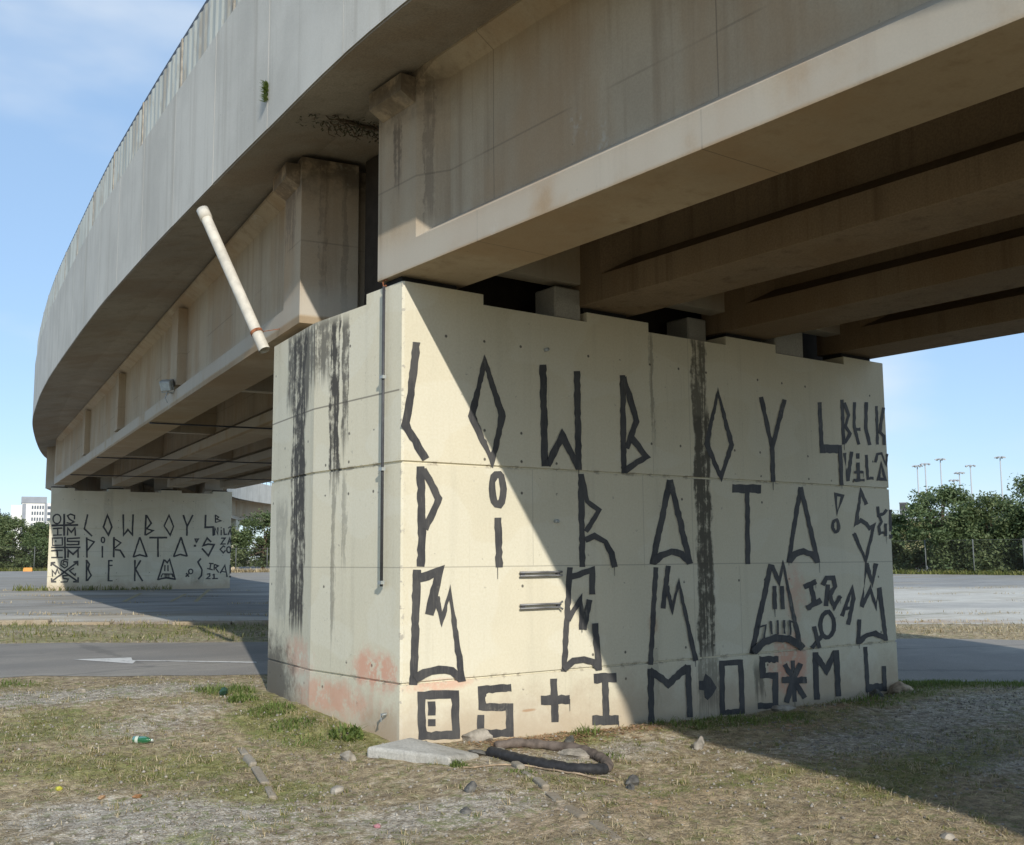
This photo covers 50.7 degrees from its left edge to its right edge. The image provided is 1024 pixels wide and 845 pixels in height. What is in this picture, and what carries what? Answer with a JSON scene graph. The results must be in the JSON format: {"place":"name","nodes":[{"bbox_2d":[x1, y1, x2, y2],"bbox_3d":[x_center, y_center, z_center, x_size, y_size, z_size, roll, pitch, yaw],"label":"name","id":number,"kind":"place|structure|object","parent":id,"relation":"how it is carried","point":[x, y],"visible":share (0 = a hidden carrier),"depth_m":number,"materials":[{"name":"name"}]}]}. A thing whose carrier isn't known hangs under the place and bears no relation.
{"place":"outdoors","nodes":[
{"label":"outdoors","id":0,"kind":"place"},
{"bbox_2d":[0,509,15,541],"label":"building","id":1,"kind":"structure","parent":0,"point":[3,514],"depth_m":270.46,"materials":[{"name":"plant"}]},
{"bbox_2d":[0,566,47,570],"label":"green grass","id":2,"kind":"structure","parent":0,"point":[20,569],"depth_m":96.50,"materials":[{"name":"green plant"}]},
{"bbox_2d":[13,583,171,590],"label":"green grass","id":3,"kind":"structure","parent":0,"point":[45,589],"depth_m":42.98,"materials":[{"name":"green plant"}]},
{"bbox_2d":[231,567,269,572],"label":"green grass","id":4,"kind":"structure","parent":0,"point":[251,570],"depth_m":85.95,"materials":[{"name":"plant"}]},
{"bbox_2d":[0,562,1023,844],"bbox_3d":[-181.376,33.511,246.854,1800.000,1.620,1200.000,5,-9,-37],"label":"ground","id":5,"kind":"structure","parent":0,"point":[452,824],"depth_m":8.05,"materials":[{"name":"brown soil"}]},
{"bbox_2d":[0,531,19,567],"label":"leafy tree","id":6,"kind":"object","parent":5,"relation":"on","point":[3,551],"visible":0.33,"depth_m":99.70,"materials":[{"name":"green plant"}]},
{"bbox_2d":[0,677,35,688],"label":"weed","id":7,"kind":"object","parent":5,"relation":"on","point":[17,683],"visible":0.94,"depth_m":11.90,"materials":[{"name":"green plant"}]},
{"bbox_2d":[0,515,46,568],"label":"leafy tree","id":8,"kind":"object","parent":5,"relation":"on","point":[7,547],"visible":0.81,"depth_m":99.52,"materials":[{"name":"green plant"}]},
{"bbox_2d":[10,520,49,568],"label":"leafy tree","id":9,"kind":"object","parent":5,"relation":"on","point":[40,535],"visible":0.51,"depth_m":99.66,"materials":[{"name":"green plant"}]},
{"bbox_2d":[11,497,50,556],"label":"office building","id":10,"kind":"structure","parent":5,"relation":"on","point":[34,509],"depth_m":548.44,"materials":[{"name":"white concrete"}]},
{"bbox_2d":[55,786,62,790],"bbox_3d":[-3.197,2.582,7.623,0.045,0.033,0.045,5,-9,-39],"label":"plastic scrap","id":11,"kind":"object","parent":5,"relation":"on","point":[58,788],"visible":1,"depth_m":7.61,"materials":[{"name":"yellow plastic"}]},
{"bbox_2d":[77,688,85,691],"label":"stone","id":12,"kind":"object","parent":5,"relation":"on","point":[81,690],"visible":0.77,"depth_m":11.28,"materials":[{"name":"beige stone"}]},
{"bbox_2d":[0,620,267,642],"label":"green grass","id":13,"kind":"structure","parent":5,"relation":"on","point":[143,623],"depth_m":19.22,"materials":[{"name":"green plant"}]},
{"bbox_2d":[132,794,142,797],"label":"dead leaf","id":14,"kind":"object","parent":5,"relation":"on","point":[137,796],"visible":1,"depth_m":7.40,"materials":[{"name":"orange plant"}]},
{"bbox_2d":[47,486,231,590],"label":"bridge pier","id":15,"kind":"structure","parent":5,"relation":"on","point":[127,538],"depth_m":44.54,"materials":[{"name":"beige concrete"}]},
{"bbox_2d":[132,736,153,743],"bbox_3d":[-3.059,2.631,8.950,0.180,0.064,0.064,-2,-7,11],"label":"bottle","id":16,"kind":"object","parent":5,"relation":"on","point":[141,739],"visible":0.98,"depth_m":8.93,"materials":[{"name":"green plastic"}]},
{"bbox_2d":[219,687,227,695],"bbox_3d":[-2.967,2.769,11.093,0.080,0.102,0.168,0,-7,-1],"label":"litter bag","id":17,"kind":"object","parent":5,"relation":"on","point":[223,691],"visible":0.93,"depth_m":11.06,"materials":[{"name":"green plastic"}]},
{"bbox_2d":[195,680,257,694],"bbox_3d":[-3.062,2.811,11.477,0.681,0.156,0.697,5,-9,-37],"label":"weed","id":18,"kind":"object","parent":5,"relation":"on","point":[235,687],"visible":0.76,"depth_m":11.46,"materials":[{"name":"green plant"}]},
{"bbox_2d":[230,519,239,569],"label":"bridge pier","id":19,"kind":"structure","parent":5,"relation":"on","point":[236,522],"depth_m":98.73,"materials":[{"name":"beige concrete"}]},
{"bbox_2d":[225,691,259,702],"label":"weed","id":20,"kind":"object","parent":5,"relation":"on","point":[242,698],"visible":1,"depth_m":10.76,"materials":[{"name":"green plant"}]},
{"bbox_2d":[237,747,277,799],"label":"buried kerb","id":21,"kind":"structure","parent":5,"relation":"on","point":[259,774],"depth_m":8.06,"materials":[{"name":"concrete"}]},
{"bbox_2d":[247,699,296,718],"bbox_3d":[-2.278,2.700,10.237,0.522,0.166,0.494,-2,-7,9],"label":"weed","id":22,"kind":"object","parent":5,"relation":"on","point":[282,706],"visible":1,"depth_m":10.21,"materials":[{"name":"green plant"}]},
{"bbox_2d":[269,715,315,732],"bbox_3d":[-1.968,2.695,9.696,0.443,0.130,0.457,-2,-7,14],"label":"weed","id":23,"kind":"object","parent":5,"relation":"on","point":[295,720],"visible":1,"depth_m":9.69,"materials":[{"name":"green plant"}]},
{"bbox_2d":[282,732,327,746],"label":"weed","id":24,"kind":"object","parent":5,"relation":"on","point":[308,740],"visible":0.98,"depth_m":9.22,"materials":[{"name":"green plant"}]},
{"bbox_2d":[330,785,343,794],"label":"stone","id":25,"kind":"object","parent":5,"relation":"on","point":[336,789],"visible":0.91,"depth_m":7.66,"materials":[{"name":"white stone"}]},
{"bbox_2d":[324,721,365,741],"bbox_3d":[-1.435,2.659,9.323,0.411,0.166,0.402,5,-9,-37],"label":"weed","id":26,"kind":"object","parent":5,"relation":"on","point":[356,731],"visible":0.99,"depth_m":9.31,"materials":[{"name":"green plant"}]},
{"bbox_2d":[340,751,356,761],"bbox_3d":[-1.310,2.677,8.630,0.112,0.121,0.125,6,-10,-41],"label":"stone","id":27,"kind":"object","parent":5,"relation":"on","point":[347,756],"visible":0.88,"depth_m":8.59,"materials":[{"name":"grey stone"}]},
{"bbox_2d":[367,738,478,765],"bbox_3d":[-0.699,2.719,8.762,0.803,0.200,0.522,-4,-8,29],"label":"concrete slab","id":28,"kind":"object","parent":5,"relation":"on","point":[412,750],"depth_m":8.63,"materials":[{"name":"grey concrete"}]},
{"bbox_2d":[450,758,469,768],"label":"weed","id":29,"kind":"object","parent":5,"relation":"on","point":[458,763],"visible":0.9,"depth_m":8.33,"materials":[{"name":"green plant"}]},
{"bbox_2d":[460,806,471,814],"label":"stone","id":30,"kind":"object","parent":5,"relation":"on","point":[466,810],"visible":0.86,"depth_m":7.11,"materials":[{"name":"grey stone"}]},
{"bbox_2d":[464,781,476,792],"bbox_3d":[-0.291,2.569,7.584,0.074,0.102,0.093,4,-8,-28],"label":"stone","id":31,"kind":"object","parent":5,"relation":"on","point":[470,786],"visible":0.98,"depth_m":7.56,"materials":[{"name":"grey stone"}]},
{"bbox_2d":[467,749,485,755],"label":"stone","id":32,"kind":"object","parent":5,"relation":"on","point":[479,752],"visible":0.66,"depth_m":8.89,"materials":[{"name":"grey stone"}]},
{"bbox_2d":[462,728,492,742],"bbox_3d":[-0.299,2.782,9.518,0.280,0.170,0.161,-1,-7,7],"label":"stone","id":33,"kind":"object","parent":5,"relation":"on","point":[481,734],"visible":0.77,"depth_m":9.46,"materials":[{"name":"beige stone"}]},
{"bbox_2d":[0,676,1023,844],"bbox_3d":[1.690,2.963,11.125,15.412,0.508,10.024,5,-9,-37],"label":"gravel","id":34,"kind":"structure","parent":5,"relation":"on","point":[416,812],"depth_m":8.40,"materials":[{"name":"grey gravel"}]},
{"bbox_2d":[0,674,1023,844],"bbox_3d":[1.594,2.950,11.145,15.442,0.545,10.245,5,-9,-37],"label":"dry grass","id":35,"kind":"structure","parent":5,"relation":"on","point":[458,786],"depth_m":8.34,"materials":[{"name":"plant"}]},
{"bbox_2d":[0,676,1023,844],"bbox_3d":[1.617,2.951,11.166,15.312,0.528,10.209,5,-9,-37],"label":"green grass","id":36,"kind":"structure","parent":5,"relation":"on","point":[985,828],"depth_m":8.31,"materials":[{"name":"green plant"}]},
{"bbox_2d":[0,621,1023,643],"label":"dry straw","id":37,"kind":"object","parent":5,"relation":"on","point":[1014,629],"visible":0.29,"depth_m":20.45,"materials":[{"name":"beige plant"}]},
{"bbox_2d":[0,567,1023,623],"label":"parking lot","id":38,"kind":"structure","parent":5,"relation":"on","point":[987,601],"depth_m":32.86,"materials":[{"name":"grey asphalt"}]},
{"bbox_2d":[96,606,139,606],"bbox_3d":[-8.926,5.025,29.438,17.962,0.163,0.100,0,-7,1],"label":"lane line","id":39,"kind":"object","parent":38,"relation":"on","point":[117,606],"visible":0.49,"depth_m":29.46,"materials":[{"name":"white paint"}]},
{"bbox_2d":[122,593,141,601],"bbox_3d":[-12.712,5.856,36.238,0.130,0.032,7.651,2,-7,-15],"label":"parking line","id":40,"kind":"object","parent":38,"relation":"on","point":[131,597],"visible":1,"depth_m":35.77,"materials":[{"name":"white paint"}]},
{"bbox_2d":[0,619,268,624],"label":"kerb","id":41,"kind":"structure","parent":38,"relation":"on","point":[49,621],"depth_m":21.89,"materials":[{"name":"concrete"}]},
{"bbox_2d":[193,589,210,601],"bbox_3d":[-11.050,6.161,38.659,0.130,0.048,12.193,1,-7,-14],"label":"parking line","id":42,"kind":"object","parent":38,"relation":"on","point":[200,596],"visible":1,"depth_m":37.76,"materials":[{"name":"white paint"}]},
{"bbox_2d":[230,523,251,567],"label":"leafy bush","id":43,"kind":"object","parent":38,"relation":"on","point":[240,554],"visible":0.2,"depth_m":88.36,"materials":[{"name":"green plant"}]},
{"bbox_2d":[231,508,270,569],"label":"leafy bush","id":44,"kind":"object","parent":38,"relation":"on","point":[260,546],"visible":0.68,"depth_m":89.69,"materials":[{"name":"green plant"}]},
{"bbox_2d":[235,548,267,568],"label":"chain link fence","id":45,"kind":"object","parent":38,"relation":"on","point":[235,558],"visible":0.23,"depth_m":86.79,"materials":[{"name":"grey metal"}]},
{"bbox_2d":[504,768,536,775],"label":"weed","id":46,"kind":"object","parent":5,"relation":"on","point":[516,771],"visible":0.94,"depth_m":8.16,"materials":[{"name":"green plant"}]},
{"bbox_2d":[463,763,614,781],"bbox_3d":[0.226,2.675,8.317,1.168,0.080,0.340,-2,-7,11],"label":"stick","id":47,"kind":"object","parent":5,"relation":"on","point":[557,770],"visible":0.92,"depth_m":8.31,"materials":[{"name":"beige wood"}]},
{"bbox_2d":[486,738,613,774],"bbox_3d":[0.340,2.710,8.776,0.769,0.155,1.198,5,-9,-37],"label":"tire","id":48,"kind":"object","parent":5,"relation":"on","point":[605,766],"visible":0.92,"depth_m":8.70,"materials":[{"name":"black rubber"}]},
{"bbox_2d":[511,761,620,839],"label":"buried kerb","id":49,"kind":"structure","parent":5,"relation":"on","point":[541,783],"depth_m":7.32,"materials":[{"name":"concrete"}]},
{"bbox_2d":[564,735,574,741],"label":"stone","id":50,"kind":"object","parent":5,"relation":"on","point":[570,738],"visible":0.51,"depth_m":9.43,"materials":[{"name":"grey stone"}]},
{"bbox_2d":[558,748,589,757],"bbox_3d":[0.514,2.745,8.921,0.291,0.094,0.164,-1,-7,8],"label":"stone","id":51,"kind":"object","parent":5,"relation":"on","point":[576,752],"visible":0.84,"depth_m":8.89,"materials":[{"name":"grey stone"}]},
{"bbox_2d":[457,720,699,752],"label":"leaf litter","id":52,"kind":"object","parent":5,"relation":"on","point":[564,734],"visible":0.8,"depth_m":9.79,"materials":[{"name":"brown plant"}]},
{"bbox_2d":[267,276,897,742],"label":"bridge pier","id":53,"kind":"structure","parent":5,"relation":"on","point":[717,538],"depth_m":10.77,"materials":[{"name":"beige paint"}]},
{"bbox_2d":[378,286,385,586],"bbox_3d":[-1.160,0.102,9.658,0.036,2.700,0.060,5,-9,-37],"label":"cable conduit","id":54,"kind":"object","parent":53,"relation":"attached to","point":[382,467],"visible":1,"depth_m":9.64,"materials":[{"name":"grey metal"}]},
{"bbox_2d":[379,712,386,721],"bbox_3d":[-1.114,2.542,9.311,0.073,0.075,0.026,5,-9,-37],"label":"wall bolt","id":55,"kind":"object","parent":53,"relation":"attached to","point":[383,714],"depth_m":9.30,"materials":[{"name":"grey metal"}]},
{"bbox_2d":[32,0,1023,526],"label":"overpass","id":56,"kind":"object","parent":53,"relation":"on","point":[832,176],"visible":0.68,"depth_m":9.73,"materials":[{"name":"concrete"}]},
{"bbox_2d":[159,379,174,402],"bbox_3d":[-5.811,-0.532,18.208,0.238,0.421,0.245,-2,-7,12],"label":"floodlight","id":57,"kind":"object","parent":56,"relation":"attached to","point":[167,385],"visible":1,"depth_m":18.15,"materials":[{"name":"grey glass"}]},
{"bbox_2d":[197,206,277,353],"bbox_3d":[-3.128,-1.618,12.082,1.058,1.806,0.420,-2,-7,12],"label":"drain pipe","id":58,"kind":"object","parent":56,"relation":"attached to","point":[236,286],"visible":1,"depth_m":12.01,"materials":[{"name":"plastic"}]},
{"bbox_2d":[258,79,268,102],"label":"joint plant","id":59,"kind":"object","parent":56,"relation":"attached to","point":[265,84],"visible":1,"depth_m":10.68,"materials":[{"name":"green plant"}]},
{"bbox_2d":[296,114,378,143],"bbox_3d":[-1.602,-2.945,10.777,1.209,0.144,0.503,4,-8,-31],"label":"creeper","id":60,"kind":"object","parent":56,"relation":"hanging from","point":[356,126],"visible":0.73,"depth_m":10.80,"materials":[{"name":"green plant"}]},
{"bbox_2d":[520,601,562,609],"bbox_3d":[0.279,1.731,10.187,0.506,0.092,0.054,5,-9,-37],"label":"metal bar","id":61,"kind":"object","parent":53,"relation":"attached to","point":[523,607],"depth_m":10.17,"materials":[{"name":"grey metal"}]},
{"bbox_2d":[520,571,562,576],"bbox_3d":[0.276,1.434,10.224,0.504,0.054,0.054,5,-9,-37],"label":"metal bar","id":62,"kind":"object","parent":53,"relation":"attached to","point":[522,573],"depth_m":10.21,"materials":[{"name":"grey metal"}]},
{"bbox_2d":[564,723,601,735],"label":"weed","id":63,"kind":"object","parent":5,"relation":"on","point":[580,730],"visible":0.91,"depth_m":9.85,"materials":[{"name":"green plant"}]},
{"bbox_2d":[603,751,624,758],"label":"weed","id":64,"kind":"object","parent":5,"relation":"on","point":[612,753],"visible":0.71,"depth_m":9.05,"materials":[{"name":"green plant"}]},
{"bbox_2d":[628,783,634,789],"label":"stone","id":65,"kind":"object","parent":5,"relation":"on","point":[631,786],"visible":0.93,"depth_m":7.74,"materials":[{"name":"grey stone"}]},
{"bbox_2d":[625,774,638,785],"bbox_3d":[0.895,2.657,7.981,0.097,0.098,0.200,-2,-7,13],"label":"stone","id":66,"kind":"object","parent":5,"relation":"on","point":[633,779],"visible":0.76,"depth_m":7.93,"materials":[{"name":"grey stone"}]},
{"bbox_2d":[650,714,714,728],"bbox_3d":[1.662,2.926,10.585,0.686,0.142,0.687,5,-9,-37],"label":"weed","id":67,"kind":"object","parent":5,"relation":"on","point":[689,722],"visible":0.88,"depth_m":10.52,"materials":[{"name":"green plant"}]},
{"bbox_2d":[693,736,704,750],"bbox_3d":[1.631,2.824,9.437,0.096,0.162,0.120,-3,-7,17],"label":"stone","id":68,"kind":"object","parent":5,"relation":"on","point":[698,744],"visible":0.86,"depth_m":9.40,"materials":[{"name":"grey stone"}]},
{"bbox_2d":[698,711,767,726],"bbox_3d":[2.212,2.966,10.849,0.709,0.126,0.723,5,-9,-37],"label":"weed","id":69,"kind":"object","parent":5,"relation":"on","point":[733,718],"visible":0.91,"depth_m":10.77,"materials":[{"name":"green plant"}]},
{"bbox_2d":[771,705,795,711],"bbox_3d":[2.887,3.057,11.518,0.336,0.098,0.190,2,-8,-19],"label":"stone","id":70,"kind":"object","parent":5,"relation":"on","point":[774,708],"visible":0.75,"depth_m":11.45,"materials":[{"name":"grey stone"}]},
{"bbox_2d":[769,711,815,724],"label":"weed","id":71,"kind":"object","parent":5,"relation":"on","point":[788,716],"visible":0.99,"depth_m":10.97,"materials":[{"name":"green plant"}]},
{"bbox_2d":[828,690,905,708],"bbox_3d":[3.960,3.120,12.157,0.873,0.205,0.814,5,-9,-37],"label":"weed","id":72,"kind":"object","parent":5,"relation":"on","point":[868,698],"visible":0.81,"depth_m":12.07,"materials":[{"name":"green plant"}]},
{"bbox_2d":[869,689,883,697],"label":"stone","id":73,"kind":"object","parent":5,"relation":"on","point":[874,691],"visible":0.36,"depth_m":12.87,"materials":[{"name":"grey stone"}]},
{"bbox_2d":[888,681,913,693],"bbox_3d":[4.788,3.297,13.275,0.364,0.222,0.210,2,-8,-18],"label":"stone","id":74,"kind":"object","parent":5,"relation":"on","point":[897,687],"visible":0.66,"depth_m":13.21,"materials":[{"name":"beige stone"}]},
{"bbox_2d":[891,511,928,571],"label":"leafy tree","id":75,"kind":"object","parent":5,"relation":"on","point":[910,556],"visible":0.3,"depth_m":74.69,"materials":[{"name":"green plant"}]},
{"bbox_2d":[912,465,922,494],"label":"light mast","id":76,"kind":"object","parent":5,"relation":"on","point":[917,466],"visible":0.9,"depth_m":327.68,"materials":[{"name":"grey metal"}]},
{"bbox_2d":[895,688,941,696],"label":"weed","id":77,"kind":"object","parent":5,"relation":"on","point":[912,692],"visible":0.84,"depth_m":12.69,"materials":[{"name":"green plant"}]},
{"bbox_2d":[919,463,929,508],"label":"light mast","id":78,"kind":"object","parent":5,"relation":"on","point":[925,464],"visible":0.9,"depth_m":326.99,"materials":[{"name":"grey metal"}]},
{"bbox_2d":[892,509,984,550],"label":"retaining wall","id":79,"kind":"structure","parent":5,"relation":"on","point":[919,541],"depth_m":140.25,"materials":[{"name":"concrete"}]},
{"bbox_2d":[934,458,945,506],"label":"light mast","id":80,"kind":"object","parent":5,"relation":"on","point":[940,459],"visible":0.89,"depth_m":325.74,"materials":[{"name":"grey metal"}]},
{"bbox_2d":[940,832,954,839],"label":"stone","id":81,"kind":"object","parent":5,"relation":"on","point":[949,836],"visible":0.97,"depth_m":6.58,"materials":[{"name":"white stone"}]},
{"bbox_2d":[891,483,1014,571],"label":"leafy tree","id":82,"kind":"object","parent":5,"relation":"on","point":[937,559],"visible":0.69,"depth_m":72.15,"materials":[{"name":"green plant"}]},
{"bbox_2d":[954,472,964,486],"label":"light mast","id":83,"kind":"object","parent":5,"relation":"on","point":[959,473],"visible":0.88,"depth_m":323.35,"materials":[{"name":"grey metal"}]},
{"bbox_2d":[899,677,1023,689],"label":"green grass","id":84,"kind":"structure","parent":5,"relation":"on","point":[959,683],"depth_m":13.88,"materials":[{"name":"green plant"}]},
{"bbox_2d":[918,508,1020,571],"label":"leafy tree","id":85,"kind":"object","parent":5,"relation":"on","point":[966,526],"depth_m":76.34,"materials":[{"name":"green plant"}]},
{"bbox_2d":[965,465,975,496],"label":"light mast","id":86,"kind":"object","parent":5,"relation":"on","point":[970,466],"visible":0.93,"depth_m":322.10,"materials":[{"name":"grey metal"}]},
{"bbox_2d":[922,538,1023,570],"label":"chain link fence","id":87,"kind":"object","parent":5,"relation":"on","point":[972,549],"visible":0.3,"depth_m":69.51,"materials":[{"name":"grey metal"}]},
{"bbox_2d":[928,490,1023,572],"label":"leafy tree","id":88,"kind":"object","parent":5,"relation":"on","point":[987,501],"visible":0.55,"depth_m":70.74,"materials":[{"name":"green plant"}]},
{"bbox_2d":[994,456,1005,514],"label":"light mast","id":89,"kind":"object","parent":5,"relation":"on","point":[1001,457],"visible":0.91,"depth_m":318.94,"materials":[{"name":"grey metal"}]},
{"bbox_2d":[988,473,1023,572],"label":"leafy tree","id":90,"kind":"object","parent":5,"relation":"on","point":[1019,507],"visible":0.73,"depth_m":69.98,"materials":[{"name":"green plant"}]},
{"bbox_2d":[0,638,1023,681],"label":"road","id":91,"kind":"structure","parent":0,"point":[968,660],"depth_m":15.41,"materials":[{"name":"grey asphalt"}]},
{"bbox_2d":[75,657,256,662],"bbox_3d":[-4.675,3.185,14.386,2.594,0.029,0.693,-2,-7,14],"label":"road arrow","id":92,"kind":"object","parent":91,"relation":"on","point":[125,660],"visible":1,"depth_m":14.48,"materials":[{"name":"white paint"}]},
{"bbox_2d":[0,0,1023,557],"label":"sky","id":93,"kind":"structure","parent":0,"point":[75,75],"materials":[{"name":"blue"}]},
{"bbox_2d":[899,502,906,514],"bbox_3d":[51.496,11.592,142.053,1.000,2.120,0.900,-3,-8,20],"label":"building","id":94,"kind":"structure","parent":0,"point":[901,504],"depth_m":141.76,"materials":[{"name":"grey metal"}]},
{"bbox_2d":[893,568,1023,574],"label":"green grass","id":95,"kind":"structure","parent":0,"point":[984,572],"depth_m":69.22,"materials":[{"name":"green plant"}]}
]}

